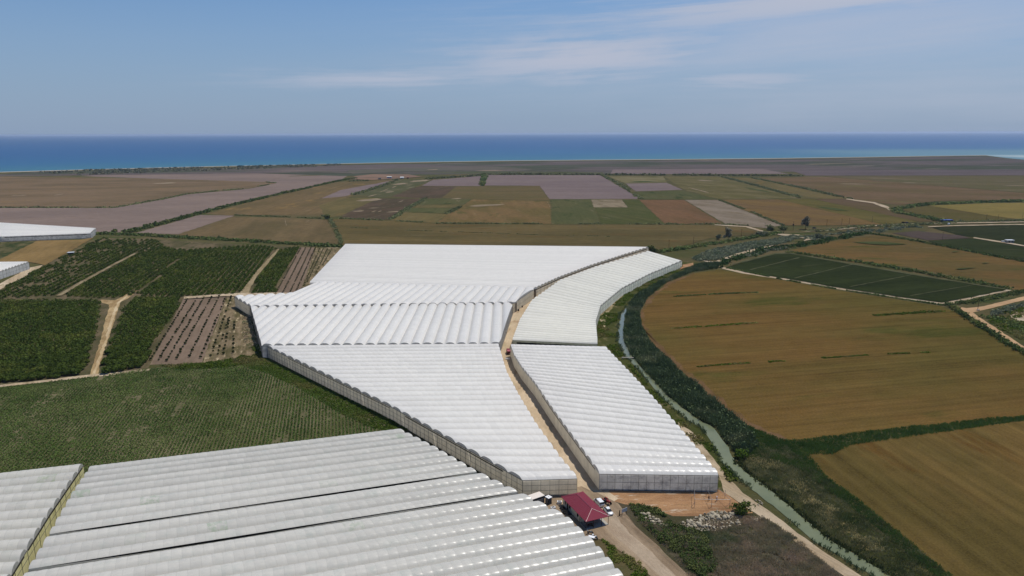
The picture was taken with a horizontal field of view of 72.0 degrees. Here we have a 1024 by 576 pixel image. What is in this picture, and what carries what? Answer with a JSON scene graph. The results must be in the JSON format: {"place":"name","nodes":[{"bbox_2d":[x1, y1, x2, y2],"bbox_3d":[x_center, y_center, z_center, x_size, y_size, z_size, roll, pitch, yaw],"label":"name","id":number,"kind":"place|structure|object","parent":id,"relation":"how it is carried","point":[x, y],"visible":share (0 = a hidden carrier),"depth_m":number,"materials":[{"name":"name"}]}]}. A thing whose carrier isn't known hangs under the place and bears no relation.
{"place":"outdoors","nodes":[
{"label":"outdoors","id":0,"kind":"place"},
{"bbox_2d":[0,241,34,258],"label":"field","id":1,"kind":"structure","parent":0,"point":[7,248],"depth_m":738.45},
{"bbox_2d":[0,238,91,264],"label":"field","id":2,"kind":"structure","parent":0,"point":[44,252],"depth_m":706.54,"materials":[{"name":"plant"}]},
{"bbox_2d":[0,369,148,386],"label":"path","id":3,"kind":"structure","parent":0,"point":[67,378],"depth_m":339.67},
{"bbox_2d":[90,290,137,374],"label":"path","id":4,"kind":"structure","parent":0,"point":[112,304],"depth_m":435.90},
{"bbox_2d":[0,176,275,206],"bbox_3d":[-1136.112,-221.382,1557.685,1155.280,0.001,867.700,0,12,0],"label":"field","id":5,"kind":"structure","parent":0,"point":[74,192],"depth_m":1501.64,"materials":[{"name":"soil"}]},
{"bbox_2d":[0,238,295,384],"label":"field","id":6,"kind":"structure","parent":0,"point":[104,307],"depth_m":530.76,"materials":[{"name":"plant"}]},
{"bbox_2d":[0,236,298,360],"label":"orchard trees","id":7,"kind":"object","parent":6,"relation":"on","point":[20,333],"visible":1,"depth_m":532.83,"materials":[{"name":"green plant"}]},
{"bbox_2d":[0,175,345,232],"bbox_3d":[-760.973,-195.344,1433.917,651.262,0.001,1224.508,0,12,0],"label":"field","id":8,"kind":"structure","parent":0,"point":[118,218],"depth_m":1088.94,"materials":[{"name":"soil"}]},
{"bbox_2d":[138,215,231,233],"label":"field","id":9,"kind":"structure","parent":0,"point":[185,225],"depth_m":915.85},
{"bbox_2d":[150,297,226,364],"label":"field","id":10,"kind":"structure","parent":0,"point":[183,357],"depth_m":417.77,"materials":[{"name":"soil"}]},
{"bbox_2d":[90,173,299,181],"bbox_3d":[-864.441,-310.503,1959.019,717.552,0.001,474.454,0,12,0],"label":"field","id":11,"kind":"structure","parent":0,"point":[258,177],"depth_m":1947.51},
{"bbox_2d":[0,356,392,471],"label":"field","id":12,"kind":"structure","parent":0,"point":[177,407],"depth_m":291.00,"materials":[{"name":"plant"}]},
{"bbox_2d":[0,356,379,472],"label":"crop rows","id":13,"kind":"object","parent":12,"relation":"on","point":[37,391],"visible":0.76,"depth_m":294.44,"materials":[{"name":"green plant"}]},
{"bbox_2d":[203,297,259,361],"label":"field","id":14,"kind":"structure","parent":0,"point":[234,313],"depth_m":407.41,"materials":[{"name":"soil"}]},
{"bbox_2d":[178,216,338,242],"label":"field","id":15,"kind":"structure","parent":0,"point":[299,230],"depth_m":858.81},
{"bbox_2d":[240,249,279,292],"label":"path","id":16,"kind":"structure","parent":0,"point":[247,287],"depth_m":582.00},
{"bbox_2d":[277,247,313,292],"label":"field","id":17,"kind":"structure","parent":0,"point":[291,282],"depth_m":599.79,"materials":[{"name":"soil"}]},
{"bbox_2d":[275,247,331,292],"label":"sapling rows","id":18,"kind":"object","parent":17,"relation":"on","point":[298,273],"visible":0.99,"depth_m":615.42,"materials":[{"name":"green plant"}]},
{"bbox_2d":[209,180,392,214],"bbox_3d":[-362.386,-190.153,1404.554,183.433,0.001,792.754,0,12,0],"label":"field","id":19,"kind":"structure","parent":0,"point":[309,201],"depth_m":1204.74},
{"bbox_2d":[301,247,340,288],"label":"field","id":20,"kind":"structure","parent":0,"point":[334,251],"depth_m":651.54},
{"bbox_2d":[319,198,379,216],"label":"field","id":21,"kind":"structure","parent":0,"point":[339,207],"depth_m":1151.26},
{"bbox_2d":[323,180,393,197],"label":"field","id":22,"kind":"structure","parent":0,"point":[343,192],"depth_m":1454.69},
{"bbox_2d":[342,198,419,219],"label":"field","id":23,"kind":"structure","parent":0,"point":[385,207],"depth_m":1103.32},
{"bbox_2d":[354,174,419,179],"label":"farmyard","id":24,"kind":"structure","parent":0,"point":[376,176],"depth_m":1913.37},
{"bbox_2d":[356,179,431,196],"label":"field","id":25,"kind":"structure","parent":0,"point":[399,188],"depth_m":1502.82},
{"bbox_2d":[392,212,445,222],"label":"field","id":26,"kind":"structure","parent":0,"point":[425,217],"depth_m":984.10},
{"bbox_2d":[393,186,454,197],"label":"field","id":27,"kind":"structure","parent":0,"point":[430,192],"depth_m":1400.41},
{"bbox_2d":[347,166,529,173],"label":"field","id":28,"kind":"structure","parent":0,"point":[416,169],"depth_m":2295.80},
{"bbox_2d":[419,199,470,204],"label":"field","id":29,"kind":"structure","parent":0,"point":[442,201],"depth_m":1213.19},
{"bbox_2d":[422,176,480,185],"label":"field","id":30,"kind":"structure","parent":0,"point":[469,181],"depth_m":1682.80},
{"bbox_2d":[438,199,550,223],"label":"field","id":31,"kind":"structure","parent":0,"point":[518,211],"depth_m":1041.17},
{"bbox_2d":[443,186,548,199],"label":"field","id":32,"kind":"structure","parent":0,"point":[506,192],"depth_m":1374.12,"materials":[{"name":"plant"}]},
{"bbox_2d":[15,155,979,171],"bbox_3d":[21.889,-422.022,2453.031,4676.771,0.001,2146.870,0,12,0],"label":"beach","id":33,"kind":"structure","parent":0,"point":[516,160],"depth_m":3010.35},
{"bbox_2d":[0,133,1023,171],"bbox_3d":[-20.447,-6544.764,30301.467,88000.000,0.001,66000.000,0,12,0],"label":"sea","id":34,"kind":"structure","parent":0,"point":[32,153],"depth_m":5563.26,"materials":[{"name":"liquid"}]},
{"bbox_2d":[0,155,1023,575],"bbox_3d":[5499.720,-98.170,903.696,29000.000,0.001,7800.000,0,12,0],"label":"ground","id":35,"kind":"structure","parent":0,"point":[686,257],"depth_m":780.15,"materials":[{"name":"soil"}]},
{"bbox_2d":[0,262,29,278],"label":"greenhouse","id":36,"kind":"object","parent":35,"relation":"on","point":[7,269],"visible":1,"depth_m":596.13,"materials":[{"name":"plastic"}]},
{"bbox_2d":[0,464,84,575],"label":"greenhouse","id":37,"kind":"object","parent":35,"relation":"on","point":[33,503],"visible":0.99,"depth_m":210.21,"materials":[{"name":"plastic"}]},
{"bbox_2d":[0,222,95,241],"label":"greenhouse","id":38,"kind":"object","parent":35,"relation":"on","point":[9,232],"visible":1,"depth_m":796.37,"materials":[{"name":"plastic"}]},
{"bbox_2d":[0,181,276,207],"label":"hedge","id":39,"kind":"object","parent":35,"relation":"on","point":[128,204],"visible":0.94,"depth_m":1177.64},
{"bbox_2d":[159,344,265,369],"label":"weeds","id":40,"kind":"object","parent":35,"relation":"on","point":[218,362],"visible":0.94,"depth_m":359.79,"materials":[{"name":"green plant"}]},
{"bbox_2d":[96,231,344,247],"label":"hedge","id":41,"kind":"object","parent":35,"relation":"on","point":[256,240],"visible":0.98,"depth_m":779.16,"materials":[{"name":"green plant"}]},
{"bbox_2d":[121,177,356,231],"bbox_3d":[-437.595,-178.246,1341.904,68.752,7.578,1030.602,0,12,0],"label":"hedge","id":42,"kind":"object","parent":35,"relation":"on","point":[167,221],"visible":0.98,"depth_m":1077.89,"materials":[{"name":"green plant"}]},
{"bbox_2d":[242,315,260,349],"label":"weeds","id":43,"kind":"object","parent":35,"relation":"on","point":[251,338],"visible":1,"depth_m":416.48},
{"bbox_2d":[235,354,407,430],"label":"weeds","id":44,"kind":"object","parent":35,"relation":"on","point":[316,390],"visible":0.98,"depth_m":314.69,"materials":[{"name":"plant"}]},
{"bbox_2d":[23,429,622,575],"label":"greenhouse","id":45,"kind":"object","parent":35,"relation":"on","point":[397,502],"visible":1,"depth_m":202.42,"materials":[{"name":"plastic"}]},
{"bbox_2d":[250,302,512,357],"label":"greenhouse","id":46,"kind":"object","parent":35,"relation":"on","point":[422,323],"visible":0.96,"depth_m":407.47,"materials":[{"name":"plastic"}]},
{"bbox_2d":[234,281,533,315],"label":"greenhouse","id":47,"kind":"object","parent":35,"relation":"on","point":[337,293],"visible":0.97,"depth_m":478.00,"materials":[{"name":"plastic"}]},
{"bbox_2d":[268,343,576,495],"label":"greenhouse","id":48,"kind":"object","parent":35,"relation":"on","point":[464,403],"visible":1,"depth_m":295.76,"materials":[{"name":"plastic"}]},
{"bbox_2d":[310,244,648,295],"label":"greenhouse","id":49,"kind":"object","parent":35,"relation":"on","point":[540,269],"visible":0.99,"depth_m":597.98,"materials":[{"name":"plastic"}]},
{"bbox_2d":[0,156,1023,175],"bbox_3d":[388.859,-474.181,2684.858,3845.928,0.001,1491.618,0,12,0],"label":"scrubland","id":50,"kind":"structure","parent":35,"relation":"on","point":[931,163],"depth_m":2461.66,"materials":[{"name":"plant"}]},
{"bbox_2d":[39,163,340,174],"bbox_3d":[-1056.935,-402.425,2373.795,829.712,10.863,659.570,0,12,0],"label":"coastal scrub","id":51,"kind":"object","parent":50,"relation":"on","point":[141,170],"visible":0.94,"depth_m":2312.62,"materials":[{"name":"green plant"}]},
{"bbox_2d":[338,217,748,225],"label":"hedge","id":52,"kind":"object","parent":35,"relation":"on","point":[669,223],"visible":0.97,"depth_m":907.41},
{"bbox_2d":[512,251,681,345],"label":"greenhouse","id":53,"kind":"object","parent":35,"relation":"on","point":[568,310],"visible":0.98,"depth_m":471.26,"materials":[{"name":"plastic"}]},
{"bbox_2d":[424,172,803,178],"bbox_3d":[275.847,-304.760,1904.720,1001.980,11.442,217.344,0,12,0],"label":"hedge","id":54,"kind":"object","parent":35,"relation":"on","point":[622,173],"visible":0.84,"depth_m":1934.29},
{"bbox_2d":[510,344,718,491],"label":"greenhouse","id":55,"kind":"object","parent":35,"relation":"on","point":[615,425],"visible":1,"depth_m":270.54,"materials":[{"name":"plastic"}]},
{"bbox_2d":[602,538,647,575],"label":"weeds","id":56,"kind":"object","parent":35,"relation":"on","point":[610,552],"visible":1,"depth_m":193.62,"materials":[{"name":"green plant"}]},
{"bbox_2d":[597,262,728,489],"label":"verge","id":57,"kind":"structure","parent":35,"relation":"on","point":[606,341],"depth_m":362.40,"materials":[{"name":"plant"}]},
{"bbox_2d":[597,266,737,482],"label":"weeds","id":58,"kind":"object","parent":35,"relation":"on","point":[600,330],"visible":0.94,"depth_m":381.15,"materials":[{"name":"green plant"}]},
{"bbox_2d":[608,489,752,515],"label":"bare earth","id":59,"kind":"structure","parent":35,"relation":"on","point":[676,503],"depth_m":225.24,"materials":[{"name":"soil"}]},
{"bbox_2d":[622,261,758,457],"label":"reeds","id":60,"kind":"object","parent":35,"relation":"on","point":[671,379],"visible":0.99,"depth_m":329.27,"materials":[{"name":"green plant"}]},
{"bbox_2d":[658,231,781,252],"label":"hedge","id":61,"kind":"object","parent":35,"relation":"on","point":[676,248],"visible":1,"depth_m":740.16,"materials":[{"name":"green plant"}]},
{"bbox_2d":[616,502,842,575],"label":"verge","id":62,"kind":"structure","parent":35,"relation":"on","point":[676,520],"depth_m":207.22,"materials":[{"name":"plant"}]},
{"bbox_2d":[629,503,717,575],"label":"weeds","id":63,"kind":"object","parent":62,"relation":"on","point":[672,542],"visible":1,"depth_m":201.80,"materials":[{"name":"green plant"}]},
{"bbox_2d":[628,503,839,575],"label":"weeds","id":64,"kind":"object","parent":35,"relation":"on","point":[762,527],"visible":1,"depth_m":197.23,"materials":[{"name":"plant"}]},
{"bbox_2d":[615,300,875,575],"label":"reeds","id":65,"kind":"object","parent":35,"relation":"on","point":[747,483],"visible":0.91,"depth_m":257.05,"materials":[{"name":"green plant"}]},
{"bbox_2d":[692,234,802,261],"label":"scrub","id":66,"kind":"object","parent":35,"relation":"on","point":[717,253],"visible":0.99,"depth_m":708.84,"materials":[{"name":"green plant"}]},
{"bbox_2d":[714,231,868,267],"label":"hedge","id":67,"kind":"object","parent":35,"relation":"on","point":[736,257],"visible":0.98,"depth_m":718.21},
{"bbox_2d":[749,177,852,198],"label":"hedge","id":68,"kind":"object","parent":35,"relation":"on","point":[814,190],"visible":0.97,"depth_m":1461.78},
{"bbox_2d":[696,351,930,366],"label":"hedge","id":69,"kind":"object","parent":35,"relation":"on","point":[888,353],"visible":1,"depth_m":366.59,"materials":[{"name":"green plant"}]},
{"bbox_2d":[727,267,946,305],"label":"hedge","id":70,"kind":"object","parent":35,"relation":"on","point":[876,294],"visible":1,"depth_m":516.23,"materials":[{"name":"green plant"}]},
{"bbox_2d":[736,429,942,575],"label":"verge","id":71,"kind":"structure","parent":35,"relation":"on","point":[860,533],"depth_m":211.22,"materials":[{"name":"plant"}]},
{"bbox_2d":[732,442,952,575],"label":"reeds","id":72,"kind":"object","parent":35,"relation":"on","point":[795,473],"visible":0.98,"depth_m":217.45,"materials":[{"name":"plant"}]},
{"bbox_2d":[803,225,923,239],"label":"scrub","id":73,"kind":"object","parent":35,"relation":"on","point":[881,230],"visible":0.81,"depth_m":831.01,"materials":[{"name":"green plant"}]},
{"bbox_2d":[768,218,1023,232],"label":"hedge","id":74,"kind":"object","parent":35,"relation":"on","point":[907,224],"visible":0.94,"depth_m":881.86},
{"bbox_2d":[785,250,1013,288],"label":"hedge","id":75,"kind":"object","parent":35,"relation":"on","point":[916,270],"visible":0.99,"depth_m":594.36,"materials":[{"name":"green plant"}]},
{"bbox_2d":[867,231,1023,261],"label":"hedge","id":76,"kind":"object","parent":35,"relation":"on","point":[968,250],"visible":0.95,"depth_m":709.46,"materials":[{"name":"green plant"}]},
{"bbox_2d":[888,199,1023,221],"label":"hedge","id":77,"kind":"object","parent":35,"relation":"on","point":[897,210],"visible":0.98,"depth_m":1111.15,"materials":[{"name":"green plant"}]},
{"bbox_2d":[943,301,1023,353],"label":"hedge","id":78,"kind":"object","parent":35,"relation":"on","point":[983,326],"visible":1,"depth_m":418.68,"materials":[{"name":"green plant"}]},
{"bbox_2d":[954,289,1023,304],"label":"hedge","id":79,"kind":"object","parent":35,"relation":"on","point":[986,298],"visible":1,"depth_m":494.05,"materials":[{"name":"green plant"}]},
{"bbox_2d":[988,307,1023,339],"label":"scrub","id":80,"kind":"object","parent":35,"relation":"on","point":[1020,314],"visible":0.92,"depth_m":431.69,"materials":[{"name":"green plant"}]},
{"bbox_2d":[990,302,1023,315],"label":"hedge","id":81,"kind":"object","parent":35,"relation":"on","point":[1014,306],"visible":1,"depth_m":461.18,"materials":[{"name":"green plant"}]},
{"bbox_2d":[0,0,1023,135],"label":"sky","id":82,"kind":"structure","parent":0,"point":[68,67],"materials":[{"name":"blue"}]},
{"bbox_2d":[431,171,602,173],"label":"field","id":83,"kind":"structure","parent":0,"point":[479,172],"depth_m":2101.38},
{"bbox_2d":[328,219,761,252],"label":"field","id":84,"kind":"structure","parent":0,"point":[658,237],"depth_m":818.58,"materials":[{"name":"plant"}]},
{"bbox_2d":[501,295,618,500],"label":"path","id":85,"kind":"structure","parent":0,"point":[545,424],"depth_m":290.35,"materials":[{"name":"soil"}]},
{"bbox_2d":[484,175,637,198],"bbox_3d":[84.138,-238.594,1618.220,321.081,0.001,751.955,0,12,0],"label":"field","id":86,"kind":"structure","parent":0,"point":[576,186],"depth_m":1581.04,"materials":[{"name":"soil"}]},
{"bbox_2d":[551,199,599,223],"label":"field","id":87,"kind":"structure","parent":0,"point":[571,211],"depth_m":1040.29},
{"bbox_2d":[592,200,626,206],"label":"field","id":88,"kind":"structure","parent":0,"point":[608,203],"depth_m":1169.81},
{"bbox_2d":[544,486,687,575],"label":"road","id":89,"kind":"structure","parent":0,"point":[604,533],"depth_m":206.32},
{"bbox_2d":[561,491,608,529],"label":"farm house","id":90,"kind":"structure","parent":89,"relation":"on","point":[583,508],"depth_m":213.87,"materials":[{"name":"paint"}]},
{"bbox_2d":[603,511,675,575],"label":"wheel track","id":91,"kind":"structure","parent":89,"relation":"on","point":[615,527],"depth_m":200.34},
{"bbox_2d":[595,200,663,223],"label":"field","id":92,"kind":"structure","parent":0,"point":[637,211],"depth_m":1011.01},
{"bbox_2d":[608,176,666,182],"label":"field","id":93,"kind":"structure","parent":0,"point":[632,179],"depth_m":1769.25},
{"bbox_2d":[627,183,681,190],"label":"field","id":94,"kind":"structure","parent":0,"point":[649,186],"depth_m":1533.51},
{"bbox_2d":[637,190,714,198],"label":"field","id":95,"kind":"structure","parent":0,"point":[679,194],"depth_m":1315.31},
{"bbox_2d":[640,200,721,223],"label":"field","id":96,"kind":"structure","parent":0,"point":[676,211],"depth_m":1035.46,"materials":[{"name":"soil"}]},
{"bbox_2d":[611,169,786,173],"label":"field","id":97,"kind":"structure","parent":0,"point":[703,171],"depth_m":2121.26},
{"bbox_2d":[640,273,785,439],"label":"field margin","id":98,"kind":"object","parent":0,"point":[678,364],"visible":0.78,"depth_m":351.47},
{"bbox_2d":[666,177,795,198],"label":"field","id":99,"kind":"structure","parent":0,"point":[719,188],"depth_m":1471.77,"materials":[{"name":"plant"}]},
{"bbox_2d":[686,200,780,227],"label":"field","id":100,"kind":"structure","parent":0,"point":[723,212],"depth_m":1008.04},
{"bbox_2d":[618,308,888,575],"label":"canal water","id":101,"kind":"structure","parent":0,"point":[776,502],"depth_m":232.50,"materials":[{"name":"liquid"}]},
{"bbox_2d":[678,422,860,575],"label":"road","id":102,"kind":"structure","parent":0,"point":[733,490],"depth_m":218.03,"materials":[{"name":"soil"}]},
{"bbox_2d":[729,177,846,198],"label":"field","id":103,"kind":"structure","parent":0,"point":[806,194],"depth_m":1418.94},
{"bbox_2d":[724,199,879,224],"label":"field","id":104,"kind":"structure","parent":0,"point":[784,212],"depth_m":1017.70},
{"bbox_2d":[641,270,1023,440],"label":"field","id":105,"kind":"structure","parent":0,"point":[965,369],"depth_m":369.82,"materials":[{"name":"plant"}]},
{"bbox_2d":[721,267,947,305],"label":"path","id":106,"kind":"structure","parent":0,"point":[822,285],"depth_m":543.87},
{"bbox_2d":[780,199,917,223],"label":"field","id":107,"kind":"structure","parent":0,"point":[864,214],"depth_m":1028.29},
{"bbox_2d":[728,254,1002,301],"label":"field","id":108,"kind":"structure","parent":0,"point":[846,277],"depth_m":563.86,"materials":[{"name":"plant"}]},
{"bbox_2d":[732,253,1005,289],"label":"path","id":109,"kind":"structure","parent":0,"point":[867,266],"depth_m":612.55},
{"bbox_2d":[816,199,934,221],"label":"field","id":110,"kind":"structure","parent":0,"point":[867,206],"depth_m":1095.20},
{"bbox_2d":[742,415,1023,575],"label":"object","id":111,"kind":"object","parent":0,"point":[817,444],"visible":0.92,"depth_m":264.36,"materials":[{"name":"plant"}]},
{"bbox_2d":[762,177,1023,204],"bbox_3d":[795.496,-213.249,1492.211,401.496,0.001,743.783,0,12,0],"label":"field","id":112,"kind":"structure","parent":0,"point":[894,193],"depth_m":1387.93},
{"bbox_2d":[791,170,1023,175],"bbox_3d":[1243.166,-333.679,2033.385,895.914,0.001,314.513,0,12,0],"label":"field","id":113,"kind":"structure","parent":0,"point":[895,172],"depth_m":2027.60,"materials":[{"name":"soil"}]},
{"bbox_2d":[793,235,1023,289],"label":"field","id":114,"kind":"structure","parent":0,"point":[1002,271],"depth_m":656.07,"materials":[{"name":"plant"}]},
{"bbox_2d":[806,420,1023,575],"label":"field","id":115,"kind":"structure","parent":0,"point":[952,502],"depth_m":231.99,"materials":[{"name":"plant"}]},
{"bbox_2d":[826,176,1023,192],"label":"field","id":116,"kind":"structure","parent":0,"point":[999,183],"depth_m":1689.34,"materials":[{"name":"plant"}]},
{"bbox_2d":[895,231,968,239],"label":"field","id":117,"kind":"structure","parent":0,"point":[927,235],"depth_m":796.43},
{"bbox_2d":[902,206,1016,220],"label":"field","id":118,"kind":"structure","parent":0,"point":[951,214],"depth_m":998.89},
{"bbox_2d":[929,203,1023,218],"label":"field","id":119,"kind":"structure","parent":0,"point":[1012,210],"depth_m":1074.25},
{"bbox_2d":[930,238,1023,258],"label":"field","id":120,"kind":"structure","parent":0,"point":[991,247],"depth_m":719.00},
{"bbox_2d":[936,225,1023,244],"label":"field","id":121,"kind":"structure","parent":0,"point":[1015,233],"depth_m":826.86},
{"bbox_2d":[961,297,1023,346],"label":"road","id":122,"kind":"structure","parent":0,"point":[971,311],"depth_m":465.95,"materials":[{"name":"soil"}]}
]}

